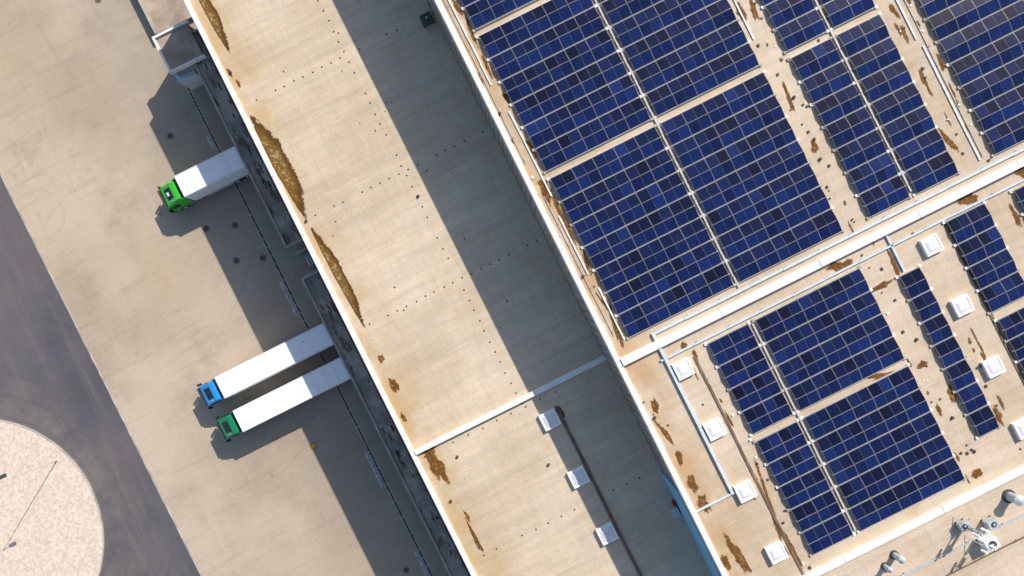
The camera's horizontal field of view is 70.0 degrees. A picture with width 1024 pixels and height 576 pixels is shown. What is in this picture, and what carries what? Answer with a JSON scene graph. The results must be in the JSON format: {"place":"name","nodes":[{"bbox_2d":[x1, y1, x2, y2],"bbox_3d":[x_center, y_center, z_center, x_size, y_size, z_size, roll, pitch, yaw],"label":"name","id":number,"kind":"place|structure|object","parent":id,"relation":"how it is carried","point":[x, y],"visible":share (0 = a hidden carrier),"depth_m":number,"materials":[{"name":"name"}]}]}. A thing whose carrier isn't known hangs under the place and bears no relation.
{"place":"outdoors","nodes":[
{"label":"outdoors","id":0,"kind":"place"},
{"bbox_2d":[0,421,101,575],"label":"gravel island","id":1,"kind":"structure","parent":0,"point":[50,523],"depth_m":79.86,"materials":[{"name":"beige gravel"}]},
{"bbox_2d":[0,460,57,481],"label":"street lamp","id":2,"kind":"object","parent":1,"relation":"on","point":[4,475],"visible":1,"depth_m":73.19,"materials":[{"name":"metal"}]},
{"bbox_2d":[0,176,199,575],"bbox_3d":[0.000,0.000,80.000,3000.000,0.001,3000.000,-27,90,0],"label":"ground","id":3,"kind":"structure","parent":0,"point":[53,388],"depth_m":80.00,"materials":[{"name":"grey asphalt"}]},
{"bbox_2d":[0,420,103,575],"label":"island kerb","id":4,"kind":"structure","parent":3,"relation":"on","point":[75,464],"depth_m":79.84,"materials":[{"name":"concrete"}]},
{"bbox_2d":[0,172,201,575],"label":"yard kerb","id":5,"kind":"structure","parent":3,"relation":"on","point":[86,346],"depth_m":79.97,"materials":[{"name":"concrete"}]},
{"bbox_2d":[0,0,448,575],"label":"concrete yard","id":6,"kind":"structure","parent":3,"relation":"on","point":[168,310],"depth_m":79.99,"materials":[{"name":"beige concrete"}]},
{"bbox_2d":[167,132,173,138],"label":"manhole cover","id":7,"kind":"object","parent":6,"relation":"on","point":[170,135],"visible":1,"depth_m":79.98,"materials":[{"name":"metal"}]},
{"bbox_2d":[152,20,206,76],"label":"stair annex","id":8,"kind":"object","parent":6,"relation":"on","point":[179,49],"visible":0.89,"depth_m":74.75,"materials":[{"name":"concrete"}]},
{"bbox_2d":[174,70,203,89],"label":"switchgear cabinet","id":9,"kind":"object","parent":6,"relation":"on","point":[191,80],"visible":0.57,"depth_m":77.60,"materials":[{"name":"grey metal"}]},
{"bbox_2d":[157,146,249,212],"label":"box truck","id":10,"kind":"object","parent":6,"relation":"on","point":[183,190],"visible":0.94,"depth_m":76.03,"materials":[{"name":"white paint"}]},
{"bbox_2d":[203,225,209,231],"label":"manhole cover","id":11,"kind":"object","parent":6,"relation":"on","point":[206,228],"visible":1,"depth_m":79.98,"materials":[{"name":"metal"}]},
{"bbox_2d":[231,222,238,228],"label":"manhole cover","id":12,"kind":"object","parent":6,"relation":"on","point":[234,225],"visible":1,"depth_m":79.98,"materials":[{"name":"metal"}]},
{"bbox_2d":[233,257,239,263],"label":"manhole cover","id":13,"kind":"object","parent":6,"relation":"on","point":[236,260],"visible":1,"depth_m":79.98,"materials":[{"name":"metal"}]},
{"bbox_2d":[192,28,303,247],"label":"loading dock","id":14,"kind":"object","parent":6,"relation":"on","point":[248,152],"visible":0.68,"depth_m":75.40,"materials":[{"name":"concrete"}]},
{"bbox_2d":[260,254,266,261],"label":"manhole cover","id":15,"kind":"object","parent":6,"relation":"on","point":[263,257],"visible":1,"depth_m":79.98,"materials":[{"name":"metal"}]},
{"bbox_2d":[197,323,333,409],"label":"semi truck","id":16,"kind":"object","parent":6,"relation":"on","point":[258,369],"visible":0.95,"depth_m":76.03,"materials":[{"name":"white paint"}]},
{"bbox_2d":[215,357,350,442],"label":"semi truck","id":17,"kind":"object","parent":6,"relation":"on","point":[286,397],"visible":0.91,"depth_m":76.03,"materials":[{"name":"white paint"}]},
{"bbox_2d":[295,247,317,275],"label":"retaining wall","id":18,"kind":"structure","parent":6,"relation":"on","point":[302,251],"depth_m":78.40,"materials":[{"name":"concrete"}]},
{"bbox_2d":[301,252,315,267],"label":"steel stairs","id":19,"kind":"structure","parent":6,"relation":"on","point":[310,259],"depth_m":78.92,"materials":[{"name":"grey metal"}]},
{"bbox_2d":[185,86,433,575],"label":"drainage channel","id":20,"kind":"object","parent":6,"relation":"on","point":[321,355],"visible":0.81,"depth_m":79.98,"materials":[{"name":"metal"}]},
{"bbox_2d":[310,442,316,449],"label":"manhole cover","id":21,"kind":"object","parent":6,"relation":"in","point":[313,445],"visible":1,"depth_m":79.98,"materials":[{"name":"metal"}]},
{"bbox_2d":[206,135,427,575],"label":"kerb marking","id":22,"kind":"object","parent":6,"relation":"on","point":[366,454],"visible":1,"depth_m":79.98,"materials":[{"name":"paint"}]},
{"bbox_2d":[301,270,470,575],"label":"loading dock","id":23,"kind":"object","parent":6,"relation":"on","point":[384,424],"visible":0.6,"depth_m":75.40,"materials":[{"name":"concrete"}]},
{"bbox_2d":[403,567,409,573],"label":"manhole cover","id":24,"kind":"object","parent":6,"relation":"on","point":[406,570],"visible":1,"depth_m":79.98,"materials":[{"name":"metal"}]},
{"bbox_2d":[189,0,711,575],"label":"roof","id":25,"kind":"structure","parent":6,"relation":"on","point":[507,488],"depth_m":67.60,"materials":[{"name":"beige concrete"}]},
{"bbox_2d":[199,0,229,52],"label":"algae puddle","id":26,"kind":"object","parent":25,"relation":"on","point":[210,10],"visible":1,"depth_m":67.59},
{"bbox_2d":[250,116,306,217],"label":"algae puddle","id":27,"kind":"object","parent":25,"relation":"on","point":[285,172],"visible":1,"depth_m":67.59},
{"bbox_2d":[311,228,364,327],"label":"algae puddle","id":28,"kind":"object","parent":25,"relation":"on","point":[332,261],"visible":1,"depth_m":67.59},
{"bbox_2d":[184,0,605,575],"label":"parapet coping","id":29,"kind":"object","parent":25,"relation":"on","point":[501,409],"visible":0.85,"depth_m":67.30,"materials":[{"name":"white metal"}]},
{"bbox_2d":[226,69,564,551],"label":"roof stains","id":30,"kind":"object","parent":25,"relation":"on","point":[437,467],"visible":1,"depth_m":67.59,"materials":[{"name":"brown"}]},
{"bbox_2d":[419,11,434,27],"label":"hvac unit","id":31,"kind":"object","parent":25,"relation":"on","point":[426,18],"visible":1,"depth_m":66.60,"materials":[{"name":"grey metal"}]},
{"bbox_2d":[256,0,639,555],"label":"roof fasteners","id":32,"kind":"object","parent":25,"relation":"on","point":[436,237],"visible":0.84,"depth_m":67.55,"materials":[{"name":"brown metal"}]},
{"bbox_2d":[538,408,560,430],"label":"skylight","id":33,"kind":"object","parent":25,"relation":"on","point":[549,419],"visible":1,"depth_m":67.20,"materials":[{"name":"white paint"}]},
{"bbox_2d":[567,465,589,488],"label":"skylight","id":34,"kind":"object","parent":25,"relation":"on","point":[578,476],"visible":1,"depth_m":67.20,"materials":[{"name":"white paint"}]},
{"bbox_2d":[555,406,642,575],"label":"cable duct","id":35,"kind":"object","parent":25,"relation":"on","point":[598,490],"visible":1,"depth_m":67.46,"materials":[{"name":"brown metal"}]},
{"bbox_2d":[595,521,618,545],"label":"skylight","id":36,"kind":"object","parent":25,"relation":"on","point":[606,533],"visible":1,"depth_m":67.20,"materials":[{"name":"white paint"}]},
{"bbox_2d":[428,0,1023,575],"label":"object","id":37,"kind":"structure","parent":3,"relation":"on","point":[748,528],"depth_m":59.80,"materials":[{"name":"concrete"},{"name":"white paint"},{"name":"metal"}]},
{"bbox_2d":[448,0,491,84],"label":"roof conduit","id":38,"kind":"object","parent":37,"relation":"on","point":[478,59],"visible":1,"depth_m":59.70,"materials":[{"name":"white metal"}]},
{"bbox_2d":[443,0,524,161],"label":"lightning conductor","id":39,"kind":"object","parent":37,"relation":"on","point":[479,71],"visible":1,"depth_m":59.72,"materials":[{"name":"metal"}]},
{"bbox_2d":[461,0,535,32],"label":"solar panel array","id":40,"kind":"object","parent":37,"relation":"on","point":[480,12],"visible":1,"depth_m":59.48,"materials":[{"name":"glass"}]},
{"bbox_2d":[509,111,551,195],"bbox_3d":[1.499,-10.967,59.750,0.180,0.100,7.717,-27,90,0],"label":"roof conduit","id":41,"kind":"object","parent":37,"relation":"on","point":[527,148],"visible":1,"depth_m":59.70,"materials":[{"name":"white metal"}]},
{"bbox_2d":[475,0,653,173],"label":"solar panel array","id":42,"kind":"object","parent":37,"relation":"on","point":[520,39],"visible":1,"depth_m":59.47,"materials":[{"name":"glass"}]},
{"bbox_2d":[558,216,588,274],"bbox_3d":[5.017,-3.505,59.750,0.180,0.100,5.334,-27,90,0],"label":"roof conduit","id":43,"kind":"object","parent":37,"relation":"on","point":[575,249],"visible":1,"depth_m":59.70,"materials":[{"name":"white metal"}]},
{"bbox_2d":[427,0,720,575],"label":"cladding panels","id":44,"kind":"object","parent":37,"relation":"attached to","point":[694,531],"visible":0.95,"depth_m":63.77,"materials":[{"name":"white metal"}]},
{"bbox_2d":[544,197,613,335],"bbox_3d":[5.459,-1.773,59.760,0.110,0.080,12.787,-27,90,0],"label":"lightning conductor","id":45,"kind":"object","parent":37,"relation":"on","point":[579,268],"visible":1,"depth_m":59.72,"materials":[{"name":"metal"}]},
{"bbox_2d":[598,288,624,339],"bbox_3d":[8.136,2.092,59.750,0.180,0.100,4.738,-27,90,0],"label":"roof conduit","id":46,"kind":"object","parent":37,"relation":"on","point":[622,335],"visible":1,"depth_m":59.70,"materials":[{"name":"white metal"}]},
{"bbox_2d":[547,124,735,339],"bbox_3d":[10.576,-4.570,59.594,10.001,0.411,14.725,-27,90,0],"label":"solar panel array","id":47,"kind":"object","parent":37,"relation":"on","point":[661,271],"visible":1,"depth_m":59.47,"materials":[{"name":"glass"}]},
{"bbox_2d":[594,0,739,287],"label":"string cable tray","id":48,"kind":"object","parent":37,"relation":"on","point":[659,128],"visible":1,"depth_m":59.64,"materials":[{"name":"metal"}]},
{"bbox_2d":[598,0,761,117],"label":"solar panel array","id":49,"kind":"object","parent":37,"relation":"on","point":[696,15],"visible":1,"depth_m":59.47,"materials":[{"name":"glass"}]},
{"bbox_2d":[671,357,694,380],"bbox_3d":[13.948,6.576,59.590,1.450,0.420,1.450,-27,90,0],"label":"skylight","id":50,"kind":"object","parent":37,"relation":"on","point":[683,368],"visible":1,"depth_m":59.40,"materials":[{"name":"white paint"}]},
{"bbox_2d":[652,333,734,494],"bbox_3d":[14.748,10.249,59.675,0.310,0.250,14.653,-27,90,0],"label":"cable tray","id":51,"kind":"object","parent":37,"relation":"on","point":[698,425],"visible":1,"depth_m":59.55,"materials":[{"name":"grey metal"}]},
{"bbox_2d":[696,493,731,511],"bbox_3d":[16.409,17.560,59.710,3.481,0.180,0.220,-27,90,0],"label":"cable tray","id":52,"kind":"object","parent":37,"relation":"on","point":[714,502],"visible":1,"depth_m":59.62,"materials":[{"name":"grey metal"}]},
{"bbox_2d":[702,417,726,440],"bbox_3d":[16.494,11.509,59.590,1.450,0.420,1.450,-27,90,0],"label":"skylight","id":53,"kind":"object","parent":37,"relation":"on","point":[714,429],"visible":1,"depth_m":59.40,"materials":[{"name":"white paint"}]},
{"bbox_2d":[433,0,1023,575],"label":"parapet coping","id":54,"kind":"object","parent":37,"relation":"on","point":[809,268],"visible":1,"depth_m":59.44,"materials":[{"name":"white metal"}]},
{"bbox_2d":[452,0,1023,571],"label":"roof stains","id":55,"kind":"object","parent":37,"relation":"on","point":[836,266],"visible":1,"depth_m":59.79,"materials":[{"name":"brown"}]},
{"bbox_2d":[733,0,754,39],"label":"roof conduit","id":56,"kind":"object","parent":37,"relation":"on","point":[748,28],"visible":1,"depth_m":59.70,"materials":[{"name":"white metal"}]},
{"bbox_2d":[732,479,757,502],"bbox_3d":[18.987,16.547,59.590,1.450,0.420,1.450,-27,90,0],"label":"skylight","id":57,"kind":"object","parent":37,"relation":"on","point":[744,490],"visible":1,"depth_m":59.40,"materials":[{"name":"white paint"}]},
{"bbox_2d":[693,356,804,574],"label":"cable duct","id":58,"kind":"object","parent":37,"relation":"on","point":[750,468],"visible":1,"depth_m":59.72,"materials":[{"name":"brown metal"}]},
{"bbox_2d":[704,321,795,436],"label":"solar panel array","id":59,"kind":"object","parent":37,"relation":"on","point":[771,399],"visible":1,"depth_m":59.47,"materials":[{"name":"glass"}]},
{"bbox_2d":[658,70,844,283],"bbox_3d":[19.509,-9.037,59.594,9.811,0.411,14.725,-27,90,0],"label":"solar panel array","id":60,"kind":"object","parent":37,"relation":"on","point":[769,214],"visible":1,"depth_m":59.47,"materials":[{"name":"glass"}]},
{"bbox_2d":[531,2,1021,569],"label":"roof fittings","id":61,"kind":"object","parent":37,"relation":"on","point":[881,270],"visible":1,"depth_m":59.72,"materials":[{"name":"white paint"}]},
{"bbox_2d":[764,540,788,564],"bbox_3d":[21.532,21.532,59.590,1.450,0.420,1.450,-27,90,0],"label":"skylight","id":62,"kind":"object","parent":37,"relation":"on","point":[776,552],"visible":1,"depth_m":59.40,"materials":[{"name":"white paint"}]},
{"bbox_2d":[760,0,829,53],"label":"solar panel array","id":63,"kind":"object","parent":37,"relation":"on","point":[785,19],"visible":1,"depth_m":59.47,"materials":[{"name":"glass"}]},
{"bbox_2d":[752,418,855,556],"bbox_3d":[23.858,16.304,59.594,4.152,0.411,10.587,-27,90,0],"label":"solar panel array","id":64,"kind":"object","parent":37,"relation":"on","point":[795,493],"visible":1,"depth_m":59.47,"materials":[{"name":"glass"}]},
{"bbox_2d":[752,323,855,529],"bbox_3d":[23.823,11.329,59.720,0.200,0.160,18.843,-27,90,0],"label":"string cable tray","id":65,"kind":"object","parent":37,"relation":"on","point":[804,427],"visible":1,"depth_m":59.64,"materials":[{"name":"metal"}]},
{"bbox_2d":[751,265,906,412],"bbox_3d":[25.878,4.181,59.594,9.954,0.411,8.495,-27,90,0],"label":"solar panel array","id":66,"kind":"object","parent":37,"relation":"on","point":[866,359],"visible":1,"depth_m":59.47,"materials":[{"name":"glass"}]},
{"bbox_2d":[651,147,1023,334],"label":"cable tray","id":67,"kind":"object","parent":37,"relation":"on","point":[841,240],"visible":1,"depth_m":59.60,"materials":[{"name":"grey metal"}]},
{"bbox_2d":[660,178,1023,361],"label":"cable tray","id":68,"kind":"object","parent":37,"relation":"on","point":[843,269],"visible":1,"depth_m":59.62,"materials":[{"name":"grey metal"}]},
{"bbox_2d":[819,0,877,29],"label":"solar panel array","id":69,"kind":"object","parent":37,"relation":"on","point":[844,14],"visible":1,"depth_m":59.47,"materials":[{"name":"glass"}]},
{"bbox_2d":[786,36,911,219],"bbox_3d":[27.548,-13.056,59.594,4.104,0.411,14.725,-27,90,0],"label":"solar panel array","id":70,"kind":"object","parent":37,"relation":"on","point":[876,157],"visible":1,"depth_m":59.47,"materials":[{"name":"glass"}]},
{"bbox_2d":[814,0,911,191],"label":"string cable tray","id":71,"kind":"object","parent":37,"relation":"on","point":[864,98],"visible":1,"depth_m":59.64,"materials":[{"name":"metal"}]},
{"bbox_2d":[801,363,966,532],"bbox_3d":[30.323,13.071,59.594,9.954,0.411,10.587,-27,90,0],"label":"solar panel array","id":72,"kind":"object","parent":37,"relation":"on","point":[884,448],"visible":1,"depth_m":59.47,"materials":[{"name":"glass"}]},
{"bbox_2d":[881,562,892,572],"bbox_3d":[30.448,22.704,59.250,0.593,1.100,0.593,-27,90,0],"label":"exhaust stack","id":73,"kind":"object","parent":37,"relation":"on","point":[886,566],"visible":1,"depth_m":59.25,"materials":[{"name":"metal"}]},
{"bbox_2d":[885,235,904,270],"bbox_3d":[31.201,-2.968,59.710,0.220,0.180,3.541,-27,90,0],"label":"cable tray","id":74,"kind":"object","parent":37,"relation":"on","point":[895,254],"visible":1,"depth_m":59.62,"materials":[{"name":"grey metal"}]},
{"bbox_2d":[834,12,960,196],"bbox_3d":[31.419,-14.992,59.594,4.294,0.411,14.725,-27,90,0],"label":"solar panel array","id":75,"kind":"object","parent":37,"relation":"on","point":[910,151],"visible":1,"depth_m":59.47,"materials":[{"name":"glass"}]},
{"bbox_2d":[890,550,905,563],"bbox_3d":[31.237,21.803,59.100,0.741,1.400,0.741,-27,90,0],"label":"exhaust stack","id":76,"kind":"object","parent":37,"relation":"on","point":[895,555],"visible":1,"depth_m":59.01,"materials":[{"name":"metal"}]},
{"bbox_2d":[896,0,916,39],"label":"roof conduit","id":77,"kind":"object","parent":37,"relation":"on","point":[902,11],"visible":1,"depth_m":59.70,"materials":[{"name":"white metal"}]},
{"bbox_2d":[918,233,943,256],"bbox_3d":[34.155,-3.500,59.590,1.450,0.420,1.450,-27,90,0],"label":"skylight","id":78,"kind":"object","parent":37,"relation":"on","point":[931,244],"visible":1,"depth_m":59.40,"materials":[{"name":"white paint"}]},
{"bbox_2d":[904,0,982,156],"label":"lightning conductor","id":79,"kind":"object","parent":37,"relation":"on","point":[940,72],"visible":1,"depth_m":59.72,"materials":[{"name":"metal"}]},
{"bbox_2d":[895,264,1001,439],"bbox_3d":[35.619,5.213,59.594,2.297,0.411,14.867,-27,90,0],"label":"solar panel array","id":80,"kind":"object","parent":37,"relation":"on","point":[938,329],"visible":1,"depth_m":59.47,"materials":[{"name":"glass"}]},
{"bbox_2d":[922,46,980,159],"bbox_3d":[35.893,-15.098,59.750,0.180,0.100,10.400,-27,90,0],"label":"roof conduit","id":81,"kind":"object","parent":37,"relation":"on","point":[960,121],"visible":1,"depth_m":59.70,"materials":[{"name":"white metal"}]},
{"bbox_2d":[948,294,974,317],"bbox_3d":[36.648,1.432,59.590,1.450,0.420,1.450,-27,90,0],"label":"skylight","id":82,"kind":"object","parent":37,"relation":"on","point":[961,305],"visible":1,"depth_m":59.40,"materials":[{"name":"white paint"}]},
{"bbox_2d":[901,513,1023,575],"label":"cable tray","id":83,"kind":"object","parent":37,"relation":"on","point":[953,549],"visible":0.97,"depth_m":59.66,"materials":[{"name":"metal"}]},
{"bbox_2d":[954,518,970,531],"bbox_3d":[36.621,19.260,59.410,0.800,0.780,0.600,-27,90,0],"label":"hvac unit","id":84,"kind":"object","parent":37,"relation":"on","point":[961,526],"visible":0.94,"depth_m":59.11,"materials":[{"name":"metal"}]},
{"bbox_2d":[919,0,1023,156],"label":"solar panel array","id":85,"kind":"object","parent":37,"relation":"on","point":[992,102],"visible":1,"depth_m":59.47,"materials":[{"name":"glass"}]},
{"bbox_2d":[953,517,989,537],"bbox_3d":[36.568,19.056,58.307,1.250,3.014,1.442,34,90,0],"label":"antenna mast","id":86,"kind":"object","parent":37,"relation":"on","point":[983,530],"visible":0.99,"depth_m":57.42,"materials":[{"name":"metal"}]},
{"bbox_2d":[968,527,981,535],"bbox_3d":[36.951,19.456,58.650,0.356,2.300,0.356,-27,90,0],"label":"exhaust stack","id":87,"kind":"object","parent":37,"relation":"on","point":[974,531],"visible":0.53,"depth_m":58.33,"materials":[{"name":"metal"}]},
{"bbox_2d":[965,535,996,553],"bbox_3d":[37.530,20.552,58.608,1.249,2.417,1.440,34,90,0],"label":"antenna mast","id":88,"kind":"object","parent":37,"relation":"on","point":[991,547],"visible":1,"depth_m":57.95,"materials":[{"name":"metal"}]},
{"bbox_2d":[941,201,1023,314],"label":"solar panel array","id":89,"kind":"object","parent":37,"relation":"on","point":[997,295],"visible":1,"depth_m":59.47,"materials":[{"name":"glass"}]},
{"bbox_2d":[943,222,1023,383],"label":"cable duct","id":90,"kind":"object","parent":37,"relation":"on","point":[986,306],"visible":1,"depth_m":59.74,"materials":[{"name":"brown metal"}]},
{"bbox_2d":[945,537,1023,575],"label":"cable tray","id":91,"kind":"object","parent":37,"relation":"on","point":[982,557],"visible":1,"depth_m":59.70,"materials":[{"name":"grey metal"}]},
{"bbox_2d":[977,533,1000,551],"bbox_3d":[38.574,20.597,59.210,1.100,1.180,0.900,-27,90,0],"label":"hvac unit","id":92,"kind":"object","parent":37,"relation":"on","point":[986,540],"visible":0.81,"depth_m":58.73,"materials":[{"name":"white paint"}]},
{"bbox_2d":[981,515,999,529],"bbox_3d":[38.811,19.037,59.310,0.900,0.980,0.600,-27,90,0],"label":"hvac unit","id":93,"kind":"object","parent":37,"relation":"on","point":[990,522],"visible":1,"depth_m":58.94,"materials":[{"name":"metal"}]},
{"bbox_2d":[980,355,1005,378],"bbox_3d":[39.193,6.417,59.590,1.450,0.420,1.450,-27,90,0],"label":"skylight","id":94,"kind":"object","parent":37,"relation":"on","point":[992,366],"visible":1,"depth_m":59.40,"materials":[{"name":"white paint"}]},
{"bbox_2d":[994,306,1023,371],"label":"solar panel array","id":95,"kind":"object","parent":37,"relation":"on","point":[1012,324],"visible":1,"depth_m":59.48,"materials":[{"name":"glass"}]},
{"bbox_2d":[1002,489,1023,505],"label":"exhaust stack","id":96,"kind":"object","parent":37,"relation":"on","point":[1010,496],"visible":1,"depth_m":59.01,"materials":[{"name":"metal"}]},
{"bbox_2d":[1009,185,1023,215],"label":"solar panel array","id":97,"kind":"object","parent":37,"relation":"on","point":[1019,192],"visible":1,"depth_m":59.50,"materials":[{"name":"glass"}]},
{"bbox_2d":[1010,417,1023,439],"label":"skylight","id":98,"kind":"object","parent":37,"relation":"on","point":[1017,426],"visible":1,"depth_m":59.42,"materials":[{"name":"white paint"}]},
{"bbox_2d":[138,0,192,34],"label":"loading ramp","id":99,"kind":"structure","parent":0,"point":[162,15],"depth_m":79.40,"materials":[{"name":"concrete"}]},
{"bbox_2d":[670,500,681,518],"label":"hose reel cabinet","id":100,"kind":"object","parent":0,"point":[675,512],"visible":1,"depth_m":67.00,"materials":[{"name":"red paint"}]}
]}

